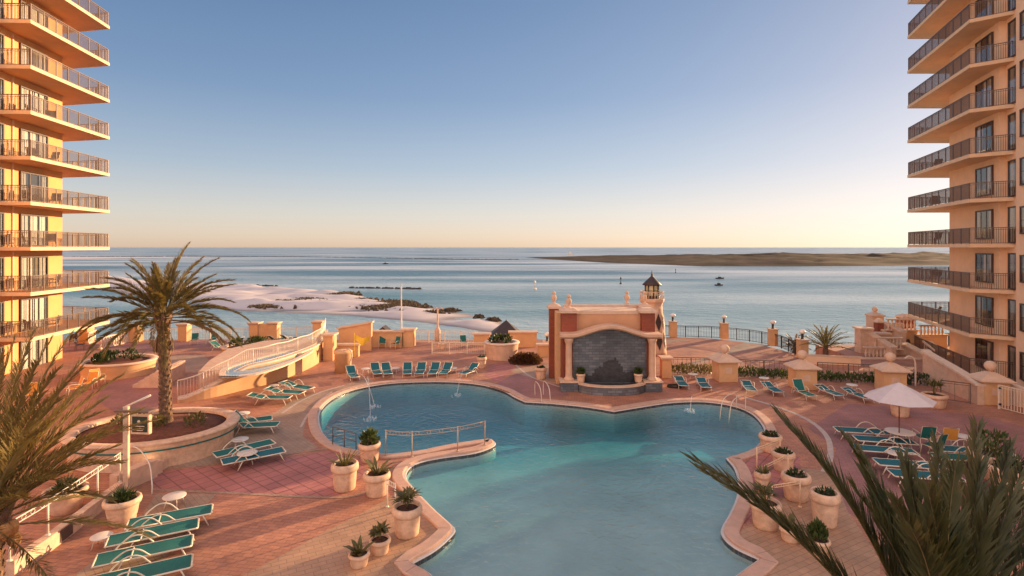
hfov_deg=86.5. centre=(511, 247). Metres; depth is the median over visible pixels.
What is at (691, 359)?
metal fence
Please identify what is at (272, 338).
sun lounger
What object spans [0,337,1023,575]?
pool deck
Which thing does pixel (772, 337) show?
lamp pillar
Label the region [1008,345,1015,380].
window
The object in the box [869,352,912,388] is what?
ball pillar
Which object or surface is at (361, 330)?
stucco wall
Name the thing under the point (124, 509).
potted plant
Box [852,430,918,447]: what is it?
sun lounger
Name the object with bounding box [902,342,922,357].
stair wall
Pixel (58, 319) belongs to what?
patio chair
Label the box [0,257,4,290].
window
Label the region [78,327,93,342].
pillar
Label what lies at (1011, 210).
window
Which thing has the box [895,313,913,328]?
pillar
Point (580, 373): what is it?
potted plant
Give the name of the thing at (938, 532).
date palm
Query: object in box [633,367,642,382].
potted plant
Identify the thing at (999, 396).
gate
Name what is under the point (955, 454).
sun lounger
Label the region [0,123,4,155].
window
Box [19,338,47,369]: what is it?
window
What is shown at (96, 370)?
patio chair
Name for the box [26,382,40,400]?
patio chair
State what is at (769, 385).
sun lounger
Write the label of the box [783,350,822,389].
ball pillar
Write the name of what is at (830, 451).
paving stripe
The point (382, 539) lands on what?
potted plant
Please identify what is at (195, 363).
grey paving
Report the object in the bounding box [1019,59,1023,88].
window
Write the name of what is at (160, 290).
date palm
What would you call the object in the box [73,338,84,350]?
patio chair
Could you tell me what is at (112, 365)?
round planter
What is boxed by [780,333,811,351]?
palm
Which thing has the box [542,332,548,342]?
lamp pillar
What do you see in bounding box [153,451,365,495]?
pink paving
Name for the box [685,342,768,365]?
grey paving
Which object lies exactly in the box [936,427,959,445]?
patio chair
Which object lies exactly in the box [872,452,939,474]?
sun lounger
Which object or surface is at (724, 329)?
lamp pillar
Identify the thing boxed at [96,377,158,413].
plum paving
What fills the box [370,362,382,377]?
sun lounger
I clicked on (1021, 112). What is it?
window
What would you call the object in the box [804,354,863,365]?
wall
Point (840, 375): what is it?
hedge
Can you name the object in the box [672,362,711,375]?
hedge
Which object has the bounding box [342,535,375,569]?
potted plant
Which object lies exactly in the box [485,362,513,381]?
plum paving
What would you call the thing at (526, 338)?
stucco wall
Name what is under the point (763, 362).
metal fence
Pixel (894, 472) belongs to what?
sun lounger
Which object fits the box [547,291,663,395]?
wall fountain
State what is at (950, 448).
sun lounger
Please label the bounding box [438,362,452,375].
sun lounger
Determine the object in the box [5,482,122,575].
planter wall
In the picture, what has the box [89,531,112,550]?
side table
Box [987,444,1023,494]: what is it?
potted plant
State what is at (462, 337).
patio chair
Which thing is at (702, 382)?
sun lounger
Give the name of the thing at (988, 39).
window
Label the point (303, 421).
paving stripe
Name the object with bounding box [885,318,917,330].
balustrade
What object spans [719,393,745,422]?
grab rail
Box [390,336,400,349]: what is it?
patio chair
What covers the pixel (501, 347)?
round planter
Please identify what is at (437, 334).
lamp post
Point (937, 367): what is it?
garden wall
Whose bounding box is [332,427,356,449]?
step rail
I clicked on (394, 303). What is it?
dune grass
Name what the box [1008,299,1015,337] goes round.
window
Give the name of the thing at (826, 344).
palm
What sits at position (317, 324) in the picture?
pillar
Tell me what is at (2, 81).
window
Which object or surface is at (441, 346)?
planter
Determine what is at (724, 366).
ball pillar
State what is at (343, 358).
pillar
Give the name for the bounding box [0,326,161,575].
date palm
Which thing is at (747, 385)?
sun lounger
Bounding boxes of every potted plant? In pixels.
[40,470,89,516]
[101,483,142,527]
[325,446,363,492]
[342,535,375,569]
[358,426,380,463]
[363,456,394,498]
[368,519,390,556]
[389,486,422,539]
[476,354,486,368]
[535,365,546,379]
[576,367,584,382]
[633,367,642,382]
[748,480,782,531]
[752,464,774,494]
[758,429,782,453]
[771,446,795,471]
[779,512,804,543]
[780,466,811,502]
[807,517,830,553]
[809,484,840,528]
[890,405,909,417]
[920,378,948,408]
[968,428,1020,479]
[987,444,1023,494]
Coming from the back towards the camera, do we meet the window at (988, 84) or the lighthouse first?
the lighthouse
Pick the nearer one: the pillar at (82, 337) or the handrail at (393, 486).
the handrail at (393, 486)
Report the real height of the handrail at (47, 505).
1.030 m
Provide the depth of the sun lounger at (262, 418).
25.80 m
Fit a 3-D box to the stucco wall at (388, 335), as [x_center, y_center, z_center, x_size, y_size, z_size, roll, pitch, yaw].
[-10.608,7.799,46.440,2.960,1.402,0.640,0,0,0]
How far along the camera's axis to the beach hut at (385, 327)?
51.88 m
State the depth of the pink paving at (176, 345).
47.02 m
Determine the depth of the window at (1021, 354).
33.28 m
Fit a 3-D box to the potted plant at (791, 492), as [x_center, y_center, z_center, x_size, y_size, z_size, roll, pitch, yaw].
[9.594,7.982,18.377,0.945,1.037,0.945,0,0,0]
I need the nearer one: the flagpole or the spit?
the flagpole
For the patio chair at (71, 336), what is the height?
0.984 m
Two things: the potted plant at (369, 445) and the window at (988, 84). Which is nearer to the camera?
the potted plant at (369, 445)
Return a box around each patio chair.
[21,190,36,200]
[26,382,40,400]
[48,275,59,287]
[48,315,59,330]
[49,193,61,204]
[66,376,83,395]
[69,334,77,344]
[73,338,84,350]
[81,371,98,390]
[89,368,105,386]
[189,333,198,344]
[205,333,217,345]
[378,336,385,348]
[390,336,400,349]
[460,335,468,347]
[912,426,936,448]
[920,434,948,453]
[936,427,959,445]
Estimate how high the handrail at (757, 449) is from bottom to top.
0.880 m
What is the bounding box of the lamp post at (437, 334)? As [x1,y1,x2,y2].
[432,307,442,344]
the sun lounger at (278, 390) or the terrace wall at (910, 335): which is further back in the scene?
the terrace wall at (910, 335)
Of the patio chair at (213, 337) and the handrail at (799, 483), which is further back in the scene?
the patio chair at (213, 337)
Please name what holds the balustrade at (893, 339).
on the terrace wall at (900, 352)
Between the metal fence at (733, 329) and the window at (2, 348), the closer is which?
the window at (2, 348)
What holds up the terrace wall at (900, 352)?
on the pool deck
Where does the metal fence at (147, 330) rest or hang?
on the pool deck
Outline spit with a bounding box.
[62,257,231,258]
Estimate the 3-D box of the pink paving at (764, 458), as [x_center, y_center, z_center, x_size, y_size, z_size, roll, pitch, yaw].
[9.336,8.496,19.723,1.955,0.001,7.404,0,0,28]
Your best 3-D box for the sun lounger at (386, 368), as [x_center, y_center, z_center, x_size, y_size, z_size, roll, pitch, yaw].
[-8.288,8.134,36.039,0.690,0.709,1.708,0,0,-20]
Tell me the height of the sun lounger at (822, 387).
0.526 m
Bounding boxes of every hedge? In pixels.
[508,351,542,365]
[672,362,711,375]
[738,365,787,378]
[817,370,874,382]
[907,371,929,385]
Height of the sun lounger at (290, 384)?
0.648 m
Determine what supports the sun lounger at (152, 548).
on the tan paving at (192, 500)
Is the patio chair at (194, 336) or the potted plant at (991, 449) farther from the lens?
the patio chair at (194, 336)
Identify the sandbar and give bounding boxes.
[62,273,501,331]
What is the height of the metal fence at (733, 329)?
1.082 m
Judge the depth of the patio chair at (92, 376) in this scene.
32.78 m
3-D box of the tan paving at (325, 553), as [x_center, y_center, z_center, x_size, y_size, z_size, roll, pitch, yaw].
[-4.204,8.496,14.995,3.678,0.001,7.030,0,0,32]
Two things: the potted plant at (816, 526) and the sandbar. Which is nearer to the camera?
the potted plant at (816, 526)
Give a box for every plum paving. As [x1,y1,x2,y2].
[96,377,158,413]
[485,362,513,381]
[490,373,568,397]
[809,404,1023,553]
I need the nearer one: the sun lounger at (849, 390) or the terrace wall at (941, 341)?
the sun lounger at (849, 390)
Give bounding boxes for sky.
[62,0,948,246]
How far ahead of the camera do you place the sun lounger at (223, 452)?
22.06 m
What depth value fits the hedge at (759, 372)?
35.36 m
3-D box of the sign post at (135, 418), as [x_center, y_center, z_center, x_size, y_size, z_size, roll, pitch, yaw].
[-12.789,6.760,18.471,1.250,3.480,0.349,0,0,6]
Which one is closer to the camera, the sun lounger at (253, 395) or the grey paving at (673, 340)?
the sun lounger at (253, 395)
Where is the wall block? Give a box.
[259,323,267,339]
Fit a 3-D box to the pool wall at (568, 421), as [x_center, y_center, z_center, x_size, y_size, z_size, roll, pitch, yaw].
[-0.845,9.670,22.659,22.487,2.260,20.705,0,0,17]
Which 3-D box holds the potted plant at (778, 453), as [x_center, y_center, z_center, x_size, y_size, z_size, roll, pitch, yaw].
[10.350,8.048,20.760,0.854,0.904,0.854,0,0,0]
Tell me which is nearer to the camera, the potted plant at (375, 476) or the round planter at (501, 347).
the potted plant at (375, 476)
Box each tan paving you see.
[74,494,215,575]
[244,494,436,575]
[740,468,879,575]
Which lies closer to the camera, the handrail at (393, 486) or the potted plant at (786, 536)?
the potted plant at (786, 536)
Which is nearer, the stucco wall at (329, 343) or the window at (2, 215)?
the window at (2, 215)
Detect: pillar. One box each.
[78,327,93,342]
[128,323,142,341]
[175,323,192,341]
[247,321,263,337]
[266,321,282,339]
[311,320,324,337]
[334,349,352,373]
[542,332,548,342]
[657,355,673,377]
[668,313,677,336]
[708,344,742,381]
[719,315,729,338]
[767,320,778,345]
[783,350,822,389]
[795,329,809,358]
[865,306,885,331]
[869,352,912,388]
[873,318,884,331]
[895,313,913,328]
[968,361,1016,405]
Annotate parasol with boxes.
[863,382,936,447]
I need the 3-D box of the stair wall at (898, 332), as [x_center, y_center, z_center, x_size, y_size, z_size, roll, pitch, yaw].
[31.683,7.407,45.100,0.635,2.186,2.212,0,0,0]
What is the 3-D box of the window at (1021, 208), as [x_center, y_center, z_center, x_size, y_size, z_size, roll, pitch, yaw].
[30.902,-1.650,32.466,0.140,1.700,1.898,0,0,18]
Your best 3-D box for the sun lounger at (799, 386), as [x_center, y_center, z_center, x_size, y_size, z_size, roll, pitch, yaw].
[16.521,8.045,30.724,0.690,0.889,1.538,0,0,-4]
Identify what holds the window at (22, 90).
in the apartment tower at (41, 54)
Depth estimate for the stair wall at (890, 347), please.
42.50 m
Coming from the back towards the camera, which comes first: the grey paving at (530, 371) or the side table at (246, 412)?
the grey paving at (530, 371)
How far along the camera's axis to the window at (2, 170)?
36.02 m
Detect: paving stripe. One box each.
[153,488,365,497]
[169,447,352,466]
[281,385,343,412]
[300,392,331,426]
[516,365,559,386]
[746,397,833,471]
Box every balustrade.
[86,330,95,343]
[98,331,128,349]
[863,346,885,356]
[873,337,903,349]
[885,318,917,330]
[918,325,944,336]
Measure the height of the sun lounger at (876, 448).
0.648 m
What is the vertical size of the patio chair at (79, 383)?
0.984 m
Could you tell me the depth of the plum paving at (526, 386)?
32.94 m
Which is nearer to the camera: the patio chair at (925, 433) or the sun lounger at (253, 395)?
the patio chair at (925, 433)
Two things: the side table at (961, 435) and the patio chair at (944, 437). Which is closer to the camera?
the patio chair at (944, 437)
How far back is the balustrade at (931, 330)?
44.64 m
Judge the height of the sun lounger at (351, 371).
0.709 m
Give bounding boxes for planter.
[59,407,239,472]
[77,347,158,379]
[220,335,268,351]
[438,343,446,349]
[484,332,519,360]
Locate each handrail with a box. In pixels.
[6,452,121,562]
[384,421,485,456]
[385,478,395,507]
[756,439,780,467]
[764,454,788,468]
[771,480,801,507]
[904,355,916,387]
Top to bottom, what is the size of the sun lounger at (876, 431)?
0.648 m
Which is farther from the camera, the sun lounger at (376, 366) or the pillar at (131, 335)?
the pillar at (131, 335)
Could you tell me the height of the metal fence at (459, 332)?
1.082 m
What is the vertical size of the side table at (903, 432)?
0.712 m
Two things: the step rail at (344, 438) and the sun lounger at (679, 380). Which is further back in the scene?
the sun lounger at (679, 380)
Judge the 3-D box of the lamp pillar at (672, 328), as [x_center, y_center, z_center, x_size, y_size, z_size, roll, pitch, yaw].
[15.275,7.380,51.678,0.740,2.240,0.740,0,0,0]
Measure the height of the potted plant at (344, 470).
1.539 m
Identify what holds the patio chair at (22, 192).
on the apartment tower at (41, 54)
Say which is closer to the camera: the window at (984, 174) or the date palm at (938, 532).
the date palm at (938, 532)
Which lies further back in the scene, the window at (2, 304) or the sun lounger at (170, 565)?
the window at (2, 304)
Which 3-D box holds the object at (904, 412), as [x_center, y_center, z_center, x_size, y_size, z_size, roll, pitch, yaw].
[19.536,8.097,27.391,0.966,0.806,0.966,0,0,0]
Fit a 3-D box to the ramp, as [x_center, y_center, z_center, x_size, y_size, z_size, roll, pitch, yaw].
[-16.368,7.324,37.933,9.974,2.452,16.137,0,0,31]
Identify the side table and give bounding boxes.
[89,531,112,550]
[162,491,186,510]
[231,436,248,446]
[236,449,257,465]
[239,411,249,417]
[846,383,857,390]
[884,427,915,447]
[886,450,903,458]
[958,433,970,445]
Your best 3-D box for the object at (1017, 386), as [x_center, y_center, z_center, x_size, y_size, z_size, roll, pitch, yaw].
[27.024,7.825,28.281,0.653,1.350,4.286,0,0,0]
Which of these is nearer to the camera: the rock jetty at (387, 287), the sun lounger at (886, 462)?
the sun lounger at (886, 462)
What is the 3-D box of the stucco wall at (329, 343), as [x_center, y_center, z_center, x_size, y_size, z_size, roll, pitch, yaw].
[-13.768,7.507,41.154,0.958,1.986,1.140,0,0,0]
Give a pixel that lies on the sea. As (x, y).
(791, 301)
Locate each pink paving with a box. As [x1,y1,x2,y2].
[85,340,265,349]
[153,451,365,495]
[744,452,799,523]
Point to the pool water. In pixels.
(522, 427)
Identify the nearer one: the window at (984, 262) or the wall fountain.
the wall fountain
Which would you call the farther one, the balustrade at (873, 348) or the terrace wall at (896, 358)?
the balustrade at (873, 348)
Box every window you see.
[0,0,4,17]
[0,33,4,63]
[0,78,4,108]
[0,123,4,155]
[0,167,4,199]
[0,212,4,245]
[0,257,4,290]
[0,301,4,335]
[0,346,4,374]
[19,0,42,24]
[19,43,47,68]
[19,85,47,112]
[19,128,47,159]
[19,171,47,202]
[19,214,47,246]
[19,256,47,288]
[19,296,47,331]
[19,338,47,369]
[975,0,993,16]
[975,32,993,62]
[975,76,993,107]
[975,120,993,153]
[975,165,993,197]
[975,209,993,238]
[975,253,993,282]
[975,295,993,327]
[975,338,993,368]
[1008,0,1015,10]
[1008,17,1015,57]
[1008,65,1015,103]
[1008,112,1015,150]
[1008,159,1015,196]
[1008,206,1015,242]
[1008,253,1015,289]
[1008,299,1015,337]
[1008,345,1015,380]
[1019,10,1023,40]
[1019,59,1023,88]
[1019,108,1023,136]
[1019,157,1023,185]
[1019,206,1023,233]
[1019,255,1023,282]
[1019,303,1023,331]
[1019,352,1023,380]
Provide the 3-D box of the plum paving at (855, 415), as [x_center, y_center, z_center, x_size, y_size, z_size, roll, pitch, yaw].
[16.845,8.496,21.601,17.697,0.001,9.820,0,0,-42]
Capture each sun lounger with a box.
[91,534,193,569]
[94,554,193,575]
[104,517,199,547]
[124,503,213,530]
[209,340,220,349]
[211,439,275,457]
[220,446,286,470]
[233,410,280,435]
[240,413,272,421]
[246,390,292,405]
[263,384,305,399]
[266,335,283,339]
[278,379,314,393]
[279,334,300,338]
[345,365,359,381]
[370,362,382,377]
[381,362,392,377]
[402,362,412,377]
[414,362,426,377]
[427,362,439,377]
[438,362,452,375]
[458,362,478,376]
[673,376,688,388]
[695,377,711,391]
[740,380,757,394]
[760,381,783,396]
[791,379,816,400]
[813,384,844,399]
[833,421,895,439]
[840,387,874,403]
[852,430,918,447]
[852,439,920,455]
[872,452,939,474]
[886,463,965,486]
[927,446,966,460]
[928,439,967,452]
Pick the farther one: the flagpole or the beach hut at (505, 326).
the beach hut at (505, 326)
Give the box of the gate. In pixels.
[998,385,1023,413]
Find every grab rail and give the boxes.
[535,381,550,402]
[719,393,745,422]
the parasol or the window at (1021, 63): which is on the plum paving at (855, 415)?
the parasol
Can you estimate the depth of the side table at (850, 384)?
32.30 m
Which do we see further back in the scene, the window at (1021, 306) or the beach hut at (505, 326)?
the beach hut at (505, 326)
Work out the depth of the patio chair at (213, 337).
47.53 m
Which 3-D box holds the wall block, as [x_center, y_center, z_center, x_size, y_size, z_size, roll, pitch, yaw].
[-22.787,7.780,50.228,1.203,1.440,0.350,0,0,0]
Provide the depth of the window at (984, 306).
37.52 m
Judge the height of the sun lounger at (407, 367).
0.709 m
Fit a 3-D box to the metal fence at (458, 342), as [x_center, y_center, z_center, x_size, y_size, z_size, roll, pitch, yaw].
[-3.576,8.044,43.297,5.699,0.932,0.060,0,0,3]
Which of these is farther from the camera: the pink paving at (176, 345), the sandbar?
the sandbar
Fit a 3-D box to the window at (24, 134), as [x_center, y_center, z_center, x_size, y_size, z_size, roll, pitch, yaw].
[-34.088,-7.075,38.806,0.140,2.250,2.620,0,0,-7]
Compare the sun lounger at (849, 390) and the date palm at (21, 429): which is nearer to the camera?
the date palm at (21, 429)
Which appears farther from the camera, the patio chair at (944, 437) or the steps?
the patio chair at (944, 437)
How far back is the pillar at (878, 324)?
45.48 m
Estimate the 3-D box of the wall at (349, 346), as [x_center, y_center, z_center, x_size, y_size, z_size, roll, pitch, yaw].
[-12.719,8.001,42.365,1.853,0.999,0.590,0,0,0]
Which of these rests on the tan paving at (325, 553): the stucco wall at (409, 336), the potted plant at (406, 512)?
the potted plant at (406, 512)
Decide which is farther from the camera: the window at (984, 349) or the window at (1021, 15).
the window at (984, 349)
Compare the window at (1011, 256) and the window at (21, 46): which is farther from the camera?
the window at (21, 46)
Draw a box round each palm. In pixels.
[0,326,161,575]
[69,242,250,422]
[680,403,1023,575]
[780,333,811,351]
[797,324,856,354]
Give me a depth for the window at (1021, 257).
33.28 m
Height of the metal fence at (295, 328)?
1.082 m
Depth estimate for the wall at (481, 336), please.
46.99 m
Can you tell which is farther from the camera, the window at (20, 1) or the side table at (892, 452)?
the window at (20, 1)
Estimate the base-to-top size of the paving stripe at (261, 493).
0.001 m
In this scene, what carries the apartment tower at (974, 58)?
on the pool deck
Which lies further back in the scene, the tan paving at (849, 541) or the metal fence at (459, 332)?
the metal fence at (459, 332)
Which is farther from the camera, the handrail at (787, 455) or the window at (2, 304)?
the window at (2, 304)
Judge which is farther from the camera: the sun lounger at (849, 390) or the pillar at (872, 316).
the pillar at (872, 316)
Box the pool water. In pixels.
[320,383,761,566]
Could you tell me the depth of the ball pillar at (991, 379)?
29.28 m
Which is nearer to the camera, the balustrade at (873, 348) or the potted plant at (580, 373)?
the potted plant at (580, 373)
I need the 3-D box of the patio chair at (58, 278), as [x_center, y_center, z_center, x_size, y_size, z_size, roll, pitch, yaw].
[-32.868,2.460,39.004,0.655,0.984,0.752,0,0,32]
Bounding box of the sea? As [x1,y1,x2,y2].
[62,247,948,353]
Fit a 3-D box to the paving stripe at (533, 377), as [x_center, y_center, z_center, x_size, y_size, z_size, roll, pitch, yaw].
[1.189,8.490,36.616,0.716,0.001,7.968,0,0,-22]
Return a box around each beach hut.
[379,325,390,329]
[490,320,518,337]
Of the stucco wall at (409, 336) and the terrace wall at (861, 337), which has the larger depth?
the stucco wall at (409, 336)
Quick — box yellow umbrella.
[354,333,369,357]
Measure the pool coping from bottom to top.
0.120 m
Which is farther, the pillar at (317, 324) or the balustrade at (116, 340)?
the pillar at (317, 324)
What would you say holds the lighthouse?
on the pool deck
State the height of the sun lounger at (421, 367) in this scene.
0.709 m
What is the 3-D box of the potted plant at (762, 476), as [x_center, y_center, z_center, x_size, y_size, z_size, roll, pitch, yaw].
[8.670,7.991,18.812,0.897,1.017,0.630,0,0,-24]
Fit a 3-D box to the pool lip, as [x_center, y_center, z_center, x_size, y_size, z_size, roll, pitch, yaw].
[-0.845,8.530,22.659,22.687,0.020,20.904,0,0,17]
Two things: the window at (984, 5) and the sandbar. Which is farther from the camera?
the sandbar
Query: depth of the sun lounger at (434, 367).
36.50 m
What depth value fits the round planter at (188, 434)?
21.84 m
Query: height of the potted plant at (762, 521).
1.351 m
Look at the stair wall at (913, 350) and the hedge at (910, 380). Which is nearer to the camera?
the hedge at (910, 380)
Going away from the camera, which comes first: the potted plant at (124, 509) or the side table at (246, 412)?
the potted plant at (124, 509)
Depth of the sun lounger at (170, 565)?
13.81 m
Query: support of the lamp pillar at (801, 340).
on the pool deck
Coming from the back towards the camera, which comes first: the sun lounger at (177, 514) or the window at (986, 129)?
the window at (986, 129)
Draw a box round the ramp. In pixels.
[133,318,327,402]
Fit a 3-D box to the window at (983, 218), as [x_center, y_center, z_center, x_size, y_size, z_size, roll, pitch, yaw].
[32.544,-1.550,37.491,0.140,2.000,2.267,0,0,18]
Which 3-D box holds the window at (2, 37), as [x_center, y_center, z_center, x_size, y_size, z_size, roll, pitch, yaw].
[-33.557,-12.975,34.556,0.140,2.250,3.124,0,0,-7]
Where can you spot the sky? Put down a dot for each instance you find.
(233, 123)
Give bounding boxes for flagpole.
[401,284,401,328]
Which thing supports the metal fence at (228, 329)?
on the pool deck
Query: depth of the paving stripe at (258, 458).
21.96 m
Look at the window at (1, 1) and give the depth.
36.02 m
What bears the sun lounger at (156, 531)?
on the tan paving at (192, 500)
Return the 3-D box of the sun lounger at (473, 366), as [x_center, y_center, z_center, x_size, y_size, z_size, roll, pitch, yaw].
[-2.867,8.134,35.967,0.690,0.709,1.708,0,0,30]
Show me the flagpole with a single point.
(401, 306)
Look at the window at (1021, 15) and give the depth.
33.28 m
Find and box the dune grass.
[247,291,501,321]
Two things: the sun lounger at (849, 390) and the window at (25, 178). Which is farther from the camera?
the window at (25, 178)
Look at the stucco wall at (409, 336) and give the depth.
46.24 m
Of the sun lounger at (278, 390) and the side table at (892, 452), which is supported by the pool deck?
the sun lounger at (278, 390)
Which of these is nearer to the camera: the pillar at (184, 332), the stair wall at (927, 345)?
the stair wall at (927, 345)
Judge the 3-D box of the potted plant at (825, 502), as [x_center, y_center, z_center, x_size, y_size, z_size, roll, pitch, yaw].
[9.609,7.912,16.711,0.859,1.175,0.859,0,0,0]
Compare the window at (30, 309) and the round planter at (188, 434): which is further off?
the window at (30, 309)
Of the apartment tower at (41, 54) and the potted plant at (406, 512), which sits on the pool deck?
the apartment tower at (41, 54)
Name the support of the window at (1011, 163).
in the apartment tower at (974, 58)
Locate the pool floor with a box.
[323,405,759,575]
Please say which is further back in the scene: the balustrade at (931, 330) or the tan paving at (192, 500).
the balustrade at (931, 330)
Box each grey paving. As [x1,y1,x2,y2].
[155,355,208,372]
[166,378,373,468]
[511,364,559,385]
[541,339,694,357]
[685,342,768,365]
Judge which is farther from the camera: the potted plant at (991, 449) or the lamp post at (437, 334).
the lamp post at (437, 334)
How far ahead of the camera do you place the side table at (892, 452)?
21.50 m
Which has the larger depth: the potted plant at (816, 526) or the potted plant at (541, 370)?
the potted plant at (541, 370)
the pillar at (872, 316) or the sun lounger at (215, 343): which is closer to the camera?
the sun lounger at (215, 343)
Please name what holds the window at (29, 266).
in the apartment tower at (41, 54)
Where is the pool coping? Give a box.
[308,378,778,575]
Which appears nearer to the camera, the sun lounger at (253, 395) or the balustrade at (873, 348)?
the sun lounger at (253, 395)
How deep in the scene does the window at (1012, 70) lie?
34.75 m
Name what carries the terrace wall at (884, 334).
on the pool deck
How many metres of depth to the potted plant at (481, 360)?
38.07 m
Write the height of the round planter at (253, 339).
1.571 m
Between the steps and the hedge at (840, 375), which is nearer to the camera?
the steps
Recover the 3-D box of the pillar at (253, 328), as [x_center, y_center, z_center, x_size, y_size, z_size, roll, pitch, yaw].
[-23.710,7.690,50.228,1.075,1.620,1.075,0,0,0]
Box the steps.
[110,446,167,494]
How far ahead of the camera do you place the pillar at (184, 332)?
48.98 m
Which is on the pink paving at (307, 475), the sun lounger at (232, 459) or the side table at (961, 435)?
the sun lounger at (232, 459)
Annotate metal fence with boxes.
[143,328,177,339]
[192,328,246,339]
[280,326,312,337]
[416,330,476,342]
[432,342,484,353]
[673,357,707,370]
[677,325,719,337]
[729,328,767,343]
[738,359,789,374]
[775,334,795,354]
[817,362,874,377]
[940,380,970,403]
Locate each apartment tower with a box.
[0,0,109,374]
[907,0,1023,386]
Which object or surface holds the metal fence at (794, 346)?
on the pool deck
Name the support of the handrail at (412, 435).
on the pool coping
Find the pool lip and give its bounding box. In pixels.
[317,381,765,575]
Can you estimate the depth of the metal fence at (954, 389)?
29.82 m
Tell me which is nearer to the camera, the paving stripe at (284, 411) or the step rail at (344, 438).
the step rail at (344, 438)
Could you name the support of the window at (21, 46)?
in the apartment tower at (41, 54)
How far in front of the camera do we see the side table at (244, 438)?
23.08 m
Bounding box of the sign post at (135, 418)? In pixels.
[114,394,155,489]
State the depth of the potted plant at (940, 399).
28.65 m
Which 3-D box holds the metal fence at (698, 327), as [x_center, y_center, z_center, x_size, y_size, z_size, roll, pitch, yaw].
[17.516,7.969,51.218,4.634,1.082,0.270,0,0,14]
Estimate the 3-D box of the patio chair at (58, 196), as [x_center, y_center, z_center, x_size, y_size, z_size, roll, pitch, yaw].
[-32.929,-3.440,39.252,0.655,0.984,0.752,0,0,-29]
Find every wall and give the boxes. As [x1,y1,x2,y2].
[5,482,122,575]
[319,382,763,567]
[321,332,338,360]
[336,321,373,349]
[337,343,359,356]
[372,330,404,346]
[401,327,416,346]
[472,332,490,345]
[508,330,537,346]
[536,343,548,356]
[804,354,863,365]
[852,326,873,352]
[864,357,922,358]
[867,331,897,355]
[874,332,891,340]
[881,329,919,344]
[884,322,907,342]
[895,343,910,354]
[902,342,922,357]
[914,333,948,348]
[921,350,985,404]
[922,340,939,355]
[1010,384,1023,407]
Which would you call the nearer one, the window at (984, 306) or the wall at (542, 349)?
the window at (984, 306)
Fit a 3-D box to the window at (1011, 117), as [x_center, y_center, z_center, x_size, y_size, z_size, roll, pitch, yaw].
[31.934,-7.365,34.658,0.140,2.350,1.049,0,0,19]
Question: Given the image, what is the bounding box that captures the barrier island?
[528,251,948,265]
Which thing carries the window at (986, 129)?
in the apartment tower at (974, 58)
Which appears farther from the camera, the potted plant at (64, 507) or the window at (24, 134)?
the window at (24, 134)
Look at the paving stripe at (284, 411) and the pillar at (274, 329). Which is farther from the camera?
the pillar at (274, 329)
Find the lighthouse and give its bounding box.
[640,273,666,355]
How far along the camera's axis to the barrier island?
514.90 m
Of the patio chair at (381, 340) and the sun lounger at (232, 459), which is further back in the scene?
the patio chair at (381, 340)
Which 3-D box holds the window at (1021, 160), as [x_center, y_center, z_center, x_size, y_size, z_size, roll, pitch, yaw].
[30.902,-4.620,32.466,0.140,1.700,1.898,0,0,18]
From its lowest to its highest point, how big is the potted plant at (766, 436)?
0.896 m
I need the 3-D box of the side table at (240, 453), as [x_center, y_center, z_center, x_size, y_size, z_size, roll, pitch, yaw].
[-10.420,8.291,21.407,0.752,0.429,0.752,0,0,-38]
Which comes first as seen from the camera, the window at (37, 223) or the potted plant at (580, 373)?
the potted plant at (580, 373)
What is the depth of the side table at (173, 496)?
17.71 m
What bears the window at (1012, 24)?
in the apartment tower at (974, 58)
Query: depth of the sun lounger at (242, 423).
24.97 m
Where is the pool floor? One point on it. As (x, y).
(526, 540)
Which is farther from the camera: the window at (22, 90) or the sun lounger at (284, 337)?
the sun lounger at (284, 337)
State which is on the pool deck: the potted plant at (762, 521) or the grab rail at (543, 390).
the grab rail at (543, 390)
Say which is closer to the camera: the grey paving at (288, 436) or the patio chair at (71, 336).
the grey paving at (288, 436)
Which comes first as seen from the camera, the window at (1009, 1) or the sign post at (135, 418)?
the sign post at (135, 418)
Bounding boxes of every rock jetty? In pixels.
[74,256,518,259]
[349,286,421,288]

